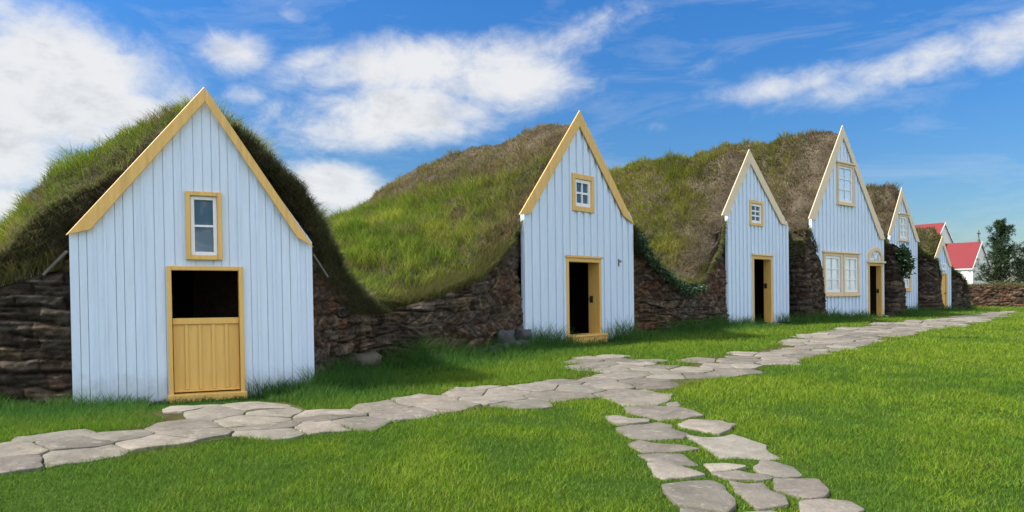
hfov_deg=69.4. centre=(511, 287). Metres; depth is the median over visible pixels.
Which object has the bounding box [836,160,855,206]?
window
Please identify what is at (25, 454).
path
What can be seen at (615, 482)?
ground
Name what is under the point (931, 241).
turf house
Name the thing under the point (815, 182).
turf house
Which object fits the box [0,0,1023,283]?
sky
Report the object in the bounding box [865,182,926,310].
turf house
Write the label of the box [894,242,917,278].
flowering plant
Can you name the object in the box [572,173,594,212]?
window
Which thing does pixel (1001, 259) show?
pine tree
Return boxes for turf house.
[0,87,396,405]
[190,110,678,343]
[608,145,797,323]
[630,125,891,317]
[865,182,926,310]
[915,225,956,308]
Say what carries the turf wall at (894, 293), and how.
on the ground at (615, 482)
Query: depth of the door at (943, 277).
39.34 m
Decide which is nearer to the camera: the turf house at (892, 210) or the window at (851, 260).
the window at (851, 260)
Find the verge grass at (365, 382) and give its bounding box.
[0,301,1010,442]
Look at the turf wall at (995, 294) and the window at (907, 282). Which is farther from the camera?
the turf wall at (995, 294)
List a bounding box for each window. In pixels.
[185,191,222,259]
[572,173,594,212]
[749,200,763,226]
[822,251,843,296]
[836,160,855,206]
[843,252,861,295]
[898,212,909,241]
[903,274,911,290]
[941,263,945,270]
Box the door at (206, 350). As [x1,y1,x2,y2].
[173,317,239,392]
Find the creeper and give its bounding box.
[635,228,707,298]
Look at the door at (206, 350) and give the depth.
10.30 m
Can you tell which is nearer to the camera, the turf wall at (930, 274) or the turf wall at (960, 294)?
the turf wall at (930, 274)
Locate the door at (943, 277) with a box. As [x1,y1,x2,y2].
[942,275,945,306]
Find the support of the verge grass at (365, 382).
on the ground at (615, 482)
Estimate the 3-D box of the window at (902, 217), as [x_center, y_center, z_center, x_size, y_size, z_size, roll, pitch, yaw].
[18.623,-2.887,35.213,1.174,1.348,0.180,0,0,-41]
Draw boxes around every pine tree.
[968,217,1023,284]
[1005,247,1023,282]
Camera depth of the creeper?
21.57 m
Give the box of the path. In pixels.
[0,311,1017,511]
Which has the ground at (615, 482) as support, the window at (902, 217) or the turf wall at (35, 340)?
the turf wall at (35, 340)
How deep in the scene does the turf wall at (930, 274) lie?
36.34 m
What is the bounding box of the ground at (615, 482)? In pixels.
[0,307,1023,511]
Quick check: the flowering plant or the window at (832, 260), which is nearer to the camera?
the window at (832, 260)
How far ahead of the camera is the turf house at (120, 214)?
10.18 m
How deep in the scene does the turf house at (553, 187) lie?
18.34 m
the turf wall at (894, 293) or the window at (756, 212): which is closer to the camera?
the window at (756, 212)
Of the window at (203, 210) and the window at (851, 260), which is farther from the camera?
the window at (851, 260)
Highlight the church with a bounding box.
[915,222,989,284]
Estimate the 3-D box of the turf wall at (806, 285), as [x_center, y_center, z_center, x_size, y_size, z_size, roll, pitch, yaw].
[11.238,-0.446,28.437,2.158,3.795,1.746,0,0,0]
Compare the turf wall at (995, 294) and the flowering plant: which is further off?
the turf wall at (995, 294)
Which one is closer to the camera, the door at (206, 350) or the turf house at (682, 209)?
the door at (206, 350)
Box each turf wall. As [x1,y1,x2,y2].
[0,243,72,407]
[193,215,531,381]
[633,231,729,332]
[789,227,827,321]
[884,243,907,315]
[918,250,943,311]
[951,268,970,309]
[967,281,1023,306]
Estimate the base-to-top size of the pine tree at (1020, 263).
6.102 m
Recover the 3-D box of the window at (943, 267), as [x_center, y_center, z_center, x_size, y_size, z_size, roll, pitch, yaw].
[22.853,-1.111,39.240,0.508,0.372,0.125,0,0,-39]
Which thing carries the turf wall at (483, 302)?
on the ground at (615, 482)

